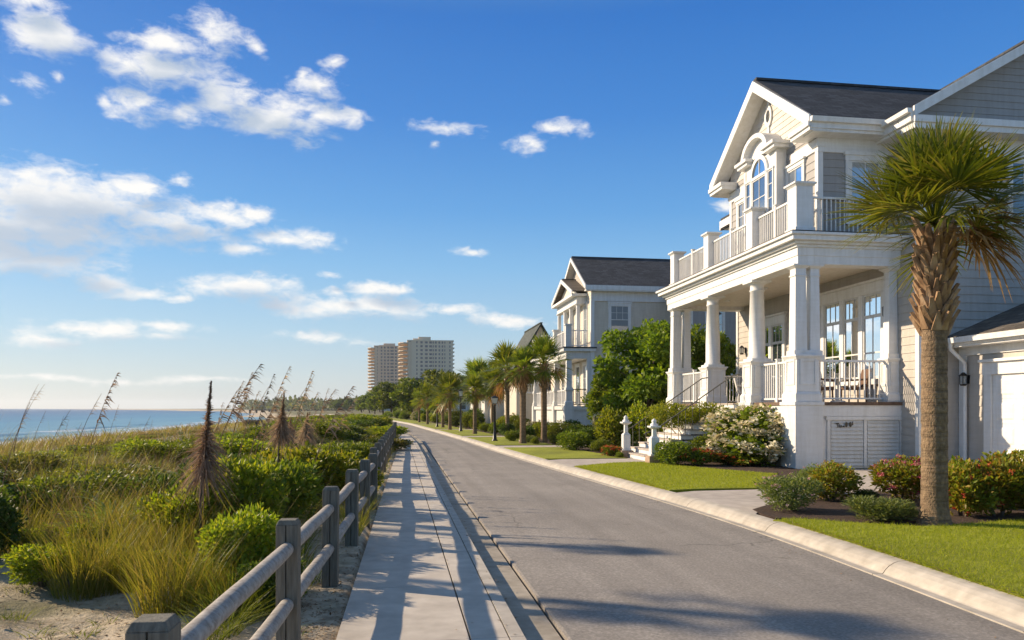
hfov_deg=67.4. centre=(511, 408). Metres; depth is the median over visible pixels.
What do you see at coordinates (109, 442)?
dune shrub
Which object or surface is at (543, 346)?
palm tree
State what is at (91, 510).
grass mound
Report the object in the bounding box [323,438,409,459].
grass mound
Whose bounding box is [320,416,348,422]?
dune shrub
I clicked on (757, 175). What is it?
arched window
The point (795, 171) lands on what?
window
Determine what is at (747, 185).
window
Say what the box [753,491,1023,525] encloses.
mulch bed
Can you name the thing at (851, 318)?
porch window
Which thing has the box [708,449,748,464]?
flowering shrub
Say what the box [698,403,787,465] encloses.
hydrangea bush
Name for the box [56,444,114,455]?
dune shrub
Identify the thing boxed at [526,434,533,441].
flowering shrub
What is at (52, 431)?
breaking wave
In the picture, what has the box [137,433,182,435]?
dune shrub
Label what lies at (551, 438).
garden shrub
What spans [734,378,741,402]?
porch chair
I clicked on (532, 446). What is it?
garden path
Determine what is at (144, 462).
grass mound
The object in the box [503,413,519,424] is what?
garden shrub
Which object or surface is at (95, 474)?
dune shrub
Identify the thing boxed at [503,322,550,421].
beach house
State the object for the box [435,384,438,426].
street lamp
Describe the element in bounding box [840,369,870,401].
porch chair
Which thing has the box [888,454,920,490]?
flowering shrub
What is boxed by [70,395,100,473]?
sea oat
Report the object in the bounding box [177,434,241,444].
dune shrub
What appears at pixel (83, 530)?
shrub
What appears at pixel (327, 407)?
sea oat
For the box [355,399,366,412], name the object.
broad tree
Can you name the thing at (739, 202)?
window
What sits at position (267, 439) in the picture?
dune shrub
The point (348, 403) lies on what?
broad tree
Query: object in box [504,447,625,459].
lawn
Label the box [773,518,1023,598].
lawn
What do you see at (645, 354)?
garden tree
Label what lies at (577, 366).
window
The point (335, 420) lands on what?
sea oat
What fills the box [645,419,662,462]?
newel post
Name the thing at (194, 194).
sky
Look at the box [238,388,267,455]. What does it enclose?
sea oat
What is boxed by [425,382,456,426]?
palm tree
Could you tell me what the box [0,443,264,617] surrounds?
dune grass
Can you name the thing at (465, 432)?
lawn
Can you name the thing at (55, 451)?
dune shrub
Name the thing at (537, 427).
garden shrub
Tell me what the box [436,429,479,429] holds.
garden path
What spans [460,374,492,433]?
palm tree
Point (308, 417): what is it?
sea oat
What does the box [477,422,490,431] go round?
garden shrub
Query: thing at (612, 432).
garden shrub
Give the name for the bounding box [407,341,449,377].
small windows
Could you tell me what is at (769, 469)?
mulch bed
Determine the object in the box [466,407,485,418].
garden shrub
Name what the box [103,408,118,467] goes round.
sea oat
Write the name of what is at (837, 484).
flowering shrub
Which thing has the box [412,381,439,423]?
palm tree
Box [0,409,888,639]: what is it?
ground
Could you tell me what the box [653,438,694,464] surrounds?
garden shrub
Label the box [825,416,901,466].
access door
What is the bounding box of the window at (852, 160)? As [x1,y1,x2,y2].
[843,151,887,225]
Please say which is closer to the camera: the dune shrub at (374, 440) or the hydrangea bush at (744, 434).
the hydrangea bush at (744, 434)
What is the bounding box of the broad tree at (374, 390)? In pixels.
[366,386,386,414]
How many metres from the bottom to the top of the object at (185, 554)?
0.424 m
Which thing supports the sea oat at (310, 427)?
on the ground at (118, 605)
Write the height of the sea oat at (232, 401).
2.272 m
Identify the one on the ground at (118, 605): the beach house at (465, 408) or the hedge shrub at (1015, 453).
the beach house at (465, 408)
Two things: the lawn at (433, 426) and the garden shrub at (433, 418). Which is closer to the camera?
the lawn at (433, 426)
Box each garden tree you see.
[581,372,634,423]
[592,318,700,414]
[681,323,735,402]
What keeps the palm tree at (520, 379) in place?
on the mulch bed at (539, 439)
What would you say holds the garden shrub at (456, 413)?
on the mulch bed at (446, 424)
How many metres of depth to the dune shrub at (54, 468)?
14.32 m
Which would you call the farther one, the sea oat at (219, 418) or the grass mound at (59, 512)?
the sea oat at (219, 418)
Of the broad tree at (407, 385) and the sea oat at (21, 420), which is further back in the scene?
the broad tree at (407, 385)
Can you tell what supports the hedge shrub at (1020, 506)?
on the mulch bed at (825, 509)
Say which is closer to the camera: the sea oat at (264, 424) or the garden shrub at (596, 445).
the sea oat at (264, 424)
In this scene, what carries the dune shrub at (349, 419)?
on the ground at (118, 605)
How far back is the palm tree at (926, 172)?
11.28 m
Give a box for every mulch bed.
[423,421,471,428]
[477,430,584,444]
[577,447,630,457]
[676,460,805,478]
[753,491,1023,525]
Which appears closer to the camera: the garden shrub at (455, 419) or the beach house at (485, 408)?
the garden shrub at (455, 419)
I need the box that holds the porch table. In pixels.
[826,378,852,401]
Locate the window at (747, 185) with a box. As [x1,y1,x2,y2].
[744,180,749,223]
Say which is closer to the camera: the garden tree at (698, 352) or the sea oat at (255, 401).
the sea oat at (255, 401)
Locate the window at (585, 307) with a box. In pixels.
[583,302,587,346]
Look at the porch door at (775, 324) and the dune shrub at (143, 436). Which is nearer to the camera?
the porch door at (775, 324)
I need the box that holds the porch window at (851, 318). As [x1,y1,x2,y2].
[819,276,883,378]
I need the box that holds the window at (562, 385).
[561,368,564,405]
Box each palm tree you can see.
[409,391,425,421]
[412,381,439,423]
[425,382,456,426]
[428,370,466,429]
[458,356,489,409]
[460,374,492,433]
[470,364,510,432]
[482,338,534,430]
[500,345,544,443]
[525,328,575,442]
[823,108,1023,525]
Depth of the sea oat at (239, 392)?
14.96 m
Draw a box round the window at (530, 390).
[526,381,533,393]
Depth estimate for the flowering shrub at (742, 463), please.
22.98 m
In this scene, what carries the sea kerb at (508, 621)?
on the ground at (118, 605)
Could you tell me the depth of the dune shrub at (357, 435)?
31.10 m
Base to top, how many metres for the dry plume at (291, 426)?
1.612 m
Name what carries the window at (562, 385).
in the beach house at (594, 298)
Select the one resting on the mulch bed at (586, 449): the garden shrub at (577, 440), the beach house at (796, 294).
the garden shrub at (577, 440)
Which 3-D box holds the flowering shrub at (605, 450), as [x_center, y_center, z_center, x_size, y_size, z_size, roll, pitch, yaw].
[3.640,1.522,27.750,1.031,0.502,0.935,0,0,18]
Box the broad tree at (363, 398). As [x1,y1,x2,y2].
[358,391,375,412]
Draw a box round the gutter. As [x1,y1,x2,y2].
[407,433,561,639]
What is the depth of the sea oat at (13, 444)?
8.93 m
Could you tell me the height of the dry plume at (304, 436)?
1.878 m
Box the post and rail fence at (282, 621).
[125,422,396,639]
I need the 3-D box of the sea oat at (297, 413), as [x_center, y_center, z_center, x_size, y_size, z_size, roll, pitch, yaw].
[-3.555,0.630,12.688,0.581,2.359,0.079,0,0,-7]
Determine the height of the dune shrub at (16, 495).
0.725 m
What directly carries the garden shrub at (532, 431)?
on the mulch bed at (539, 439)
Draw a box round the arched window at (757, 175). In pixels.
[750,155,768,241]
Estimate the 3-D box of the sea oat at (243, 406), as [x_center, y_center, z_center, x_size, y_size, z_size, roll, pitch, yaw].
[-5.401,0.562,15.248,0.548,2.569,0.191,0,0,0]
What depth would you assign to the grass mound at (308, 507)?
12.92 m
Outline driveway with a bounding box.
[678,469,900,513]
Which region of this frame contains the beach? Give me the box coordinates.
[249,410,347,413]
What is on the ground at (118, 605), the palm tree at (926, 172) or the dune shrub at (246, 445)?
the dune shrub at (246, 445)
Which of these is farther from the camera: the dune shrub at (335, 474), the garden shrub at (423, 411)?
the garden shrub at (423, 411)
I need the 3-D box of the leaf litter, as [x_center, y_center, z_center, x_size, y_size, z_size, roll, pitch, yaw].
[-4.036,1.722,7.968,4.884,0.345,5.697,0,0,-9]
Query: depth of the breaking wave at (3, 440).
101.97 m
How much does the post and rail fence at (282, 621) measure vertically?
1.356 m
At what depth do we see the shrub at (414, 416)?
108.02 m
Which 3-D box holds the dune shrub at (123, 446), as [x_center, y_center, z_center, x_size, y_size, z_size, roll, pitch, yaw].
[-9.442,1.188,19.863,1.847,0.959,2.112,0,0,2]
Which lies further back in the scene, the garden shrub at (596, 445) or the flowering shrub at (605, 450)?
the garden shrub at (596, 445)
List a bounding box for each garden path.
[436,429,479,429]
[464,436,504,436]
[499,445,581,447]
[551,458,644,465]
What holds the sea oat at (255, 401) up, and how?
on the ground at (118, 605)
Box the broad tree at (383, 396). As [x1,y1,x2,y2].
[375,381,399,411]
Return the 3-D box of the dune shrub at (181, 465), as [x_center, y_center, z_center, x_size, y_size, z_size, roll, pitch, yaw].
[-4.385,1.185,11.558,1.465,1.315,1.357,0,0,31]
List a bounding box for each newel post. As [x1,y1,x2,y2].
[618,415,633,456]
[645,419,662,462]
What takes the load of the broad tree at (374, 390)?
on the ground at (118, 605)
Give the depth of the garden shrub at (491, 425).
51.86 m
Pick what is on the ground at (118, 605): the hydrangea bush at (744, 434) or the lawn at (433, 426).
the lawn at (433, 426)
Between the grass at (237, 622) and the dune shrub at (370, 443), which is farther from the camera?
the dune shrub at (370, 443)
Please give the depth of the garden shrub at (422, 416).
98.73 m
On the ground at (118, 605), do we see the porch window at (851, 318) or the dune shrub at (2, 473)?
the dune shrub at (2, 473)
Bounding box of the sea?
[0,409,267,442]
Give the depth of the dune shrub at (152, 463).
18.00 m
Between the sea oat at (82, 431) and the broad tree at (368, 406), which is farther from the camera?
the broad tree at (368, 406)
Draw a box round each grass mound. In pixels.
[19,504,148,551]
[21,496,115,527]
[30,491,165,548]
[63,452,138,463]
[74,451,185,468]
[83,456,190,470]
[116,468,402,529]
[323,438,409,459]
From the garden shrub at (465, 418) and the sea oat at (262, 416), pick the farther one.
the garden shrub at (465, 418)
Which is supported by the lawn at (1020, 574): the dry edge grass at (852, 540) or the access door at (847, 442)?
the dry edge grass at (852, 540)
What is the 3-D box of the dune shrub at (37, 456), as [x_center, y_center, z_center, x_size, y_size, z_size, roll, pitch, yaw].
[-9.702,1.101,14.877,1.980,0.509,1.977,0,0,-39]
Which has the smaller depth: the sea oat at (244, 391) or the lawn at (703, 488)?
the sea oat at (244, 391)
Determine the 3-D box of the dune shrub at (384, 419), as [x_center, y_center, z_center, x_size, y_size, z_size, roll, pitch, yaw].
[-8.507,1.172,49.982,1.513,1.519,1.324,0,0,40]
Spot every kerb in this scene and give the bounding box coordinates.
[317,414,525,639]
[329,414,1023,632]
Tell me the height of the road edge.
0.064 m
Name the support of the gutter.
on the ground at (118, 605)
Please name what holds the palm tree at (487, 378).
on the mulch bed at (539, 439)
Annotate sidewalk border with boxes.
[316,414,508,639]
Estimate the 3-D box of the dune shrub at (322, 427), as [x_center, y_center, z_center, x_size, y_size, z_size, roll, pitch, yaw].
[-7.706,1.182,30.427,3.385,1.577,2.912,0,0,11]
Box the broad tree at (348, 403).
[342,398,354,407]
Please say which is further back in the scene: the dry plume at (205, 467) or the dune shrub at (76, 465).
the dune shrub at (76, 465)
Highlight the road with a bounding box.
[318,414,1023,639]
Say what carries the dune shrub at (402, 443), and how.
on the ground at (118, 605)
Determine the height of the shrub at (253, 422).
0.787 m
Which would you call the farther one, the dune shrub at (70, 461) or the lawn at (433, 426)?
the lawn at (433, 426)
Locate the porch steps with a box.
[621,374,739,460]
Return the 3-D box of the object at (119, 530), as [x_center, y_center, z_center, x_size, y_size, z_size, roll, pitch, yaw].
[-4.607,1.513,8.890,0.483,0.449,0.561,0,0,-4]
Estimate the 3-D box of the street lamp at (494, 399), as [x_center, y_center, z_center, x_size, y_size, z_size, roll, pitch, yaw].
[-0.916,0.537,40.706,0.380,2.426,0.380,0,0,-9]
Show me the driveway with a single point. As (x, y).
(747, 500)
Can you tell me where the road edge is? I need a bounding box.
[407,432,571,639]
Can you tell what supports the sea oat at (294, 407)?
on the ground at (118, 605)
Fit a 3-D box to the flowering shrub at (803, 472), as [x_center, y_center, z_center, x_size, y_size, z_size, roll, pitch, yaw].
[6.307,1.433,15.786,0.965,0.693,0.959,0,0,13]
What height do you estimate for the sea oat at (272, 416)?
2.344 m
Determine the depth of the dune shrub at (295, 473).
10.36 m
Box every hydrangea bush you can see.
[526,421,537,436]
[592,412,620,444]
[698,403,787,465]
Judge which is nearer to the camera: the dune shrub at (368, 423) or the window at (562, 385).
the dune shrub at (368, 423)
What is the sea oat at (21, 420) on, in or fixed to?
on the ground at (118, 605)
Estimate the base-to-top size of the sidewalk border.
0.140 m
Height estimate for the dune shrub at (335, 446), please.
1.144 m
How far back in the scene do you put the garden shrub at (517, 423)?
54.49 m
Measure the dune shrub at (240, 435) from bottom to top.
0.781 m
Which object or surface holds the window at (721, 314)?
in the beach house at (594, 298)
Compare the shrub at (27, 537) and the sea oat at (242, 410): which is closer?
the shrub at (27, 537)
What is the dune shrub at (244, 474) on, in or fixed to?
on the ground at (118, 605)
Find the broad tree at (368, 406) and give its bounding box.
[364,392,375,413]
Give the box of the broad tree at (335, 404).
[330,401,340,408]
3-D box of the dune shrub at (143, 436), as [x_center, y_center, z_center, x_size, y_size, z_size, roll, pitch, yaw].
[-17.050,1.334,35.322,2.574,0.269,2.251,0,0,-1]
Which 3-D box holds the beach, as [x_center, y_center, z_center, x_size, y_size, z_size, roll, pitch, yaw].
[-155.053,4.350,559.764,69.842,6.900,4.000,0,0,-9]
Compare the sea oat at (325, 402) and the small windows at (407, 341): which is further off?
the small windows at (407, 341)
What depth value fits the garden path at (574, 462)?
25.16 m
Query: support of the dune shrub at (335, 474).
on the ground at (118, 605)
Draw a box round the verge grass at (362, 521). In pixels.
[339,449,392,535]
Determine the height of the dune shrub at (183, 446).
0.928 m
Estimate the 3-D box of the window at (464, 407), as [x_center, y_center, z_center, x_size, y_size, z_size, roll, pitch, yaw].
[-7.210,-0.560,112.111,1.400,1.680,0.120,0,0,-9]
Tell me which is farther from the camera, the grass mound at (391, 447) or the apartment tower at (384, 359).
the apartment tower at (384, 359)
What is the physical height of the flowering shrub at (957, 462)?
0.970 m
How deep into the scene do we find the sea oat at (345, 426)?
15.58 m
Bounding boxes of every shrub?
[0,450,73,456]
[0,452,68,472]
[0,468,34,487]
[0,480,70,525]
[0,485,29,554]
[0,542,79,586]
[5,468,132,510]
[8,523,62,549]
[10,453,86,475]
[31,464,100,478]
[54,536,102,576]
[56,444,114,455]
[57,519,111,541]
[59,462,152,474]
[71,460,173,476]
[83,462,169,485]
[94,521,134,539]
[96,439,122,444]
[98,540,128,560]
[103,460,173,469]
[109,436,179,466]
[114,468,184,507]
[119,435,165,438]
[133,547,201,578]
[134,479,229,543]
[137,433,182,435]
[141,439,199,469]
[172,444,245,484]
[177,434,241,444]
[182,448,291,518]
[194,502,279,583]
[199,435,274,455]
[215,432,251,440]
[228,556,306,612]
[234,453,323,518]
[243,420,259,425]
[245,441,324,463]
[246,425,315,440]
[259,434,324,445]
[260,440,359,512]
[266,420,295,427]
[292,418,355,441]
[300,420,352,431]
[301,415,344,419]
[305,441,366,459]
[318,430,361,441]
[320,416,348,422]
[321,417,353,420]
[322,436,350,442]
[329,456,384,492]
[340,440,374,458]
[345,413,370,419]
[347,418,374,426]
[347,423,369,436]
[354,439,373,445]
[357,437,392,445]
[364,416,387,426]
[364,435,413,451]
[364,436,391,445]
[366,414,384,417]
[368,423,408,437]
[373,415,388,425]
[383,415,393,424]
[402,414,410,419]
[411,411,417,420]
[415,409,425,420]
[420,413,425,420]
[429,413,439,422]
[451,408,464,415]
[451,415,459,426]
[458,412,478,428]
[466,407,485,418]
[468,418,479,429]
[477,414,484,423]
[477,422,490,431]
[487,422,499,433]
[496,415,504,423]
[497,422,515,435]
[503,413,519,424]
[504,430,519,440]
[513,418,530,430]
[517,425,536,435]
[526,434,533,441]
[530,422,548,438]
[530,436,539,443]
[547,419,570,437]
[547,434,560,443]
[555,429,592,449]
[560,419,580,425]
[563,423,588,435]
[578,426,599,440]
[589,438,611,451]
[593,404,631,448]
[600,444,621,455]
[615,451,623,456]
[619,399,667,445]
[644,399,729,434]
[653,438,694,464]
[677,446,714,465]
[687,432,717,452]
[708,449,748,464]
[728,459,758,465]
[753,471,826,510]
[796,463,828,491]
[802,459,866,500]
[841,494,918,521]
[852,488,879,499]
[868,459,920,499]
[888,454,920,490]
[920,455,1004,516]
[948,455,967,504]
[969,451,1023,516]
[976,448,1023,466]
[1006,454,1023,508]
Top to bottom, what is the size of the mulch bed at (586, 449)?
0.050 m
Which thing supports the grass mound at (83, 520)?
on the ground at (118, 605)
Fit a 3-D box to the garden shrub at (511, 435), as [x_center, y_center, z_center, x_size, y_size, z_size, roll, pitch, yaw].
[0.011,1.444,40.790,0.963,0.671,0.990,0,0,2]
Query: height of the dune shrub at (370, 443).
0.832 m
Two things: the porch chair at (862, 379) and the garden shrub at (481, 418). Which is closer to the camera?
the porch chair at (862, 379)
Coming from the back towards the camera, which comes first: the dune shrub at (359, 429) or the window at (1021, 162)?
the dune shrub at (359, 429)
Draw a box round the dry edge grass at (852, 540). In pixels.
[574,466,1023,596]
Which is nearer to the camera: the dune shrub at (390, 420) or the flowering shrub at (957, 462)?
the flowering shrub at (957, 462)
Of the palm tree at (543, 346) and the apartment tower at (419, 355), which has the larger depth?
the apartment tower at (419, 355)
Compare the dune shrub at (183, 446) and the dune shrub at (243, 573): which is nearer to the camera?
the dune shrub at (243, 573)
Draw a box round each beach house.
[445,385,469,411]
[468,369,503,424]
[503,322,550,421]
[531,253,735,427]
[656,40,1023,468]
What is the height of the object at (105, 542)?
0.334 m
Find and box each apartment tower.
[367,343,406,390]
[398,337,453,380]
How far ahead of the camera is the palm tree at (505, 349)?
47.04 m
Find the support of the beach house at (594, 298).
on the ground at (118, 605)
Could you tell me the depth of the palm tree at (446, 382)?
62.71 m
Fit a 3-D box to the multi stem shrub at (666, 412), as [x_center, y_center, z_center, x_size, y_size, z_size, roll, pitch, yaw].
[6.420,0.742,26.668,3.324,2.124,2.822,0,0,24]
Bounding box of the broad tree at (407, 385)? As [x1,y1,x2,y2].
[389,377,428,411]
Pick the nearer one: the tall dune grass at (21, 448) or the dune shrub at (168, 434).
the tall dune grass at (21, 448)
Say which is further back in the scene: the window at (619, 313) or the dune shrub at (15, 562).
the window at (619, 313)
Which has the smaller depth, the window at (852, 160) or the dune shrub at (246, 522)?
the dune shrub at (246, 522)
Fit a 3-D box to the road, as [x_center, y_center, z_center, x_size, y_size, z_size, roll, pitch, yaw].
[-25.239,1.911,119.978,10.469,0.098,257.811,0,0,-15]
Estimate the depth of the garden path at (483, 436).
47.26 m
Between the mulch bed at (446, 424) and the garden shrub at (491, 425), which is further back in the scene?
the mulch bed at (446, 424)
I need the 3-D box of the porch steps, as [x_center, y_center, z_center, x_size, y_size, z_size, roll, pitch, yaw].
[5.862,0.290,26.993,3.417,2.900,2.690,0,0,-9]
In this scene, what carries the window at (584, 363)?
in the beach house at (594, 298)
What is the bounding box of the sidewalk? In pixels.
[313,414,468,639]
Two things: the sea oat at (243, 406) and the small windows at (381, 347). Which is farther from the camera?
the small windows at (381, 347)
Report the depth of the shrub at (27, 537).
8.63 m
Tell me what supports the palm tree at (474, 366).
on the mulch bed at (446, 424)
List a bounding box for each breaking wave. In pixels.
[0,424,160,436]
[0,435,67,442]
[3,431,143,444]
[128,418,263,430]
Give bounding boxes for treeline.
[238,395,364,409]
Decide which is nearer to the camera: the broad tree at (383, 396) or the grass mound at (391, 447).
the grass mound at (391, 447)
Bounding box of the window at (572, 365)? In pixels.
[572,365,572,400]
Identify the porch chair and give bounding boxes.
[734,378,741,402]
[821,374,835,401]
[821,378,833,400]
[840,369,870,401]
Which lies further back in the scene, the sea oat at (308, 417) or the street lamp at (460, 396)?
the street lamp at (460, 396)
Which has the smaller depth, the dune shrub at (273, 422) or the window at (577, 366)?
the dune shrub at (273, 422)
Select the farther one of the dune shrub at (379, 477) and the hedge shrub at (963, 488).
the dune shrub at (379, 477)
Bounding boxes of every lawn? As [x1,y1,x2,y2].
[392,418,435,423]
[417,424,463,428]
[440,430,500,435]
[467,437,552,445]
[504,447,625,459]
[575,462,777,491]
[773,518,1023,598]
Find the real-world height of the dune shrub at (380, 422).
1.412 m
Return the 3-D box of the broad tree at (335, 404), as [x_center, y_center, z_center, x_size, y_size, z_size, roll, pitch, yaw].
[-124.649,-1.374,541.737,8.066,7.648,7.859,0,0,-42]
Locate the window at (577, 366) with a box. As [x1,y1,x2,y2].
[574,363,579,405]
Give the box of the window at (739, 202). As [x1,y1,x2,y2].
[734,195,743,253]
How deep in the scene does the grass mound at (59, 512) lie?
10.07 m
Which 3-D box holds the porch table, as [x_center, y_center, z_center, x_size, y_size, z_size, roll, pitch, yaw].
[10.045,-0.560,23.702,0.860,0.740,0.860,0,0,-9]
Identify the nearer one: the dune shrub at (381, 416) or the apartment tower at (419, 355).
the dune shrub at (381, 416)
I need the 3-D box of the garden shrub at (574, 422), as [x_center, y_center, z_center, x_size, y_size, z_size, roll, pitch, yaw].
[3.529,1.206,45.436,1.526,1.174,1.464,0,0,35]
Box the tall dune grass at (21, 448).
[0,420,338,546]
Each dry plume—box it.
[165,381,239,549]
[261,393,301,462]
[287,417,301,448]
[293,412,326,449]
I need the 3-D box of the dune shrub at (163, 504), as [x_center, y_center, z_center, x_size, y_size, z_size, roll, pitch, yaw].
[-3.848,1.331,9.008,1.126,0.965,1.004,0,0,25]
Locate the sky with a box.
[0,0,1023,408]
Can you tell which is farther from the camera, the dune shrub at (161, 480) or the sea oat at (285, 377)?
the sea oat at (285, 377)
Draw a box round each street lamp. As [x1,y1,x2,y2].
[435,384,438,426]
[458,389,462,430]
[491,396,497,440]
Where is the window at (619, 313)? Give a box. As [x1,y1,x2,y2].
[607,302,631,332]
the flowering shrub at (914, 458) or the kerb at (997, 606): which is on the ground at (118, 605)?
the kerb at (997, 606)
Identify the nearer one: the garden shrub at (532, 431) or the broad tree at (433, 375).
the garden shrub at (532, 431)
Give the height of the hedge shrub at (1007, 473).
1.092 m
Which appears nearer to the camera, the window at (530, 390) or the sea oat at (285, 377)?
the sea oat at (285, 377)
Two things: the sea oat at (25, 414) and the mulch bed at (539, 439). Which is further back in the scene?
the mulch bed at (539, 439)
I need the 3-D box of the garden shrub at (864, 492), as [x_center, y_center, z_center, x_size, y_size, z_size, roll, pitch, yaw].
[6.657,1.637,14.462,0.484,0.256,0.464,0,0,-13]
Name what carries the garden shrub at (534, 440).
on the mulch bed at (539, 439)
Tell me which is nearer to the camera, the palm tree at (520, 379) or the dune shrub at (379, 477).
the dune shrub at (379, 477)
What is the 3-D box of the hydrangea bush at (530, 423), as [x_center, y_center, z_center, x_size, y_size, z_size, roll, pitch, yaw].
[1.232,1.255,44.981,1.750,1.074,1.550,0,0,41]
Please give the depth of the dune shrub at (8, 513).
8.24 m
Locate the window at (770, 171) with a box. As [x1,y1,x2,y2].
[766,165,773,212]
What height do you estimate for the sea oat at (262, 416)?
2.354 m
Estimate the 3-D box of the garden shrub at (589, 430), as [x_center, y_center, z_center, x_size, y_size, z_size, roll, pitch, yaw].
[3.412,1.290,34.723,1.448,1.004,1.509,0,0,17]
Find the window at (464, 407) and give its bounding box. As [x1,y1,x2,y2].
[458,399,466,409]
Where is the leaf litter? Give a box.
[0,538,364,639]
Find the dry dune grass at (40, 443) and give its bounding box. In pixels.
[0,417,388,558]
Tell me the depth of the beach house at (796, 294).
22.85 m
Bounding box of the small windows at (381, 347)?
[381,347,385,380]
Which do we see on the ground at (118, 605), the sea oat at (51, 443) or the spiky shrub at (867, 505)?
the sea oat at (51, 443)
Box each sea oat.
[1,403,29,492]
[12,384,44,455]
[14,387,36,450]
[41,411,69,478]
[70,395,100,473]
[84,373,119,484]
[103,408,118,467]
[212,387,242,437]
[215,404,224,437]
[218,364,263,444]
[221,380,244,453]
[229,386,251,447]
[231,372,252,447]
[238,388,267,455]
[240,391,261,452]
[247,408,277,460]
[251,374,275,452]
[254,389,286,457]
[259,391,280,459]
[262,366,291,447]
[273,388,305,451]
[284,376,313,458]
[289,371,313,461]
[298,394,317,448]
[303,410,317,445]
[305,386,354,522]
[313,389,338,427]
[314,390,329,447]
[328,398,361,449]
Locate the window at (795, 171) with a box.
[784,156,805,230]
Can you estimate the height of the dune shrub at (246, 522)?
0.941 m
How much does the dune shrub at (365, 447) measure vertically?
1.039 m
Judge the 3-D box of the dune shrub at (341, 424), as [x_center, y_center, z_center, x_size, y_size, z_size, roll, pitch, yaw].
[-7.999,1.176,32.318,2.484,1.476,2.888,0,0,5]
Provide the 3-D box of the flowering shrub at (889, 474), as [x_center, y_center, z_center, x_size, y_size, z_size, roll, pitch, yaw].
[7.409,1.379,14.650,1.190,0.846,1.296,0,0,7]
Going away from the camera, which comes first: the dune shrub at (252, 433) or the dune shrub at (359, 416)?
the dune shrub at (252, 433)
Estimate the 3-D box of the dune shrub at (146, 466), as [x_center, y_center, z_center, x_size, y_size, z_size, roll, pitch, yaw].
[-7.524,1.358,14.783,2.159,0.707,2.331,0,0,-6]
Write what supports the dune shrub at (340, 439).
on the ground at (118, 605)
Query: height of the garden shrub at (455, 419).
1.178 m
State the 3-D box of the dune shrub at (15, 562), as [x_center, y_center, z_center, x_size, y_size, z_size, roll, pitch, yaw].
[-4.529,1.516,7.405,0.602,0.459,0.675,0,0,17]
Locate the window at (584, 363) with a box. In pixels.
[582,362,585,405]
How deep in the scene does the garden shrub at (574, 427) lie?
39.69 m
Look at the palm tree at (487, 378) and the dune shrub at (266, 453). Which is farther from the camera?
the palm tree at (487, 378)
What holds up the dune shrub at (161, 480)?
on the ground at (118, 605)
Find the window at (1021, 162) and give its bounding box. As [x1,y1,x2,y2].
[1007,155,1023,226]
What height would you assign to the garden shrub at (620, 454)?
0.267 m
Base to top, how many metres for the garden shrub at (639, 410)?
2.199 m
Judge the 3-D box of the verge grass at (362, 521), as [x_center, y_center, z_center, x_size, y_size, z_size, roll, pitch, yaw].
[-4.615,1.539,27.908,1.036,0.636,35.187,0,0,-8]
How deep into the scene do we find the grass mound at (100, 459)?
19.37 m
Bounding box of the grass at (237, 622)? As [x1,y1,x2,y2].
[0,545,321,639]
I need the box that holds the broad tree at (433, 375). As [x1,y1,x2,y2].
[412,369,468,413]
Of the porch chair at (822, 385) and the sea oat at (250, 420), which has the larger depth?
the porch chair at (822, 385)
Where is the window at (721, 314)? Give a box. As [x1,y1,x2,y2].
[705,311,724,333]
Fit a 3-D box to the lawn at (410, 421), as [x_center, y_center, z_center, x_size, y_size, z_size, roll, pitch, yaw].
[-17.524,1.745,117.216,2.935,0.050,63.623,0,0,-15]
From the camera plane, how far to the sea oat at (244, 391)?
11.99 m
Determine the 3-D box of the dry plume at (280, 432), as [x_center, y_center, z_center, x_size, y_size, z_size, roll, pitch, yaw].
[-3.714,0.793,12.543,0.806,2.113,0.881,0,0,9]
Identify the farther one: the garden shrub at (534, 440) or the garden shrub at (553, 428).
the garden shrub at (553, 428)
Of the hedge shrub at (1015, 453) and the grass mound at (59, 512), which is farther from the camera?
the hedge shrub at (1015, 453)
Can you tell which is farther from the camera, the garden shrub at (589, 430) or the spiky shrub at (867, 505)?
the garden shrub at (589, 430)
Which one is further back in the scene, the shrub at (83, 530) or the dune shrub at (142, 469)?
the dune shrub at (142, 469)
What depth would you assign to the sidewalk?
8.12 m
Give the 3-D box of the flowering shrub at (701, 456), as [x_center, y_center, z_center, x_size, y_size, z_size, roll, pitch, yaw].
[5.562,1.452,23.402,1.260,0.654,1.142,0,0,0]
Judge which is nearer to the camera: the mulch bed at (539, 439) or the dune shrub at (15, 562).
the dune shrub at (15, 562)
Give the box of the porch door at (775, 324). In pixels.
[765,311,787,400]
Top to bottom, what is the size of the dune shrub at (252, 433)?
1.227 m

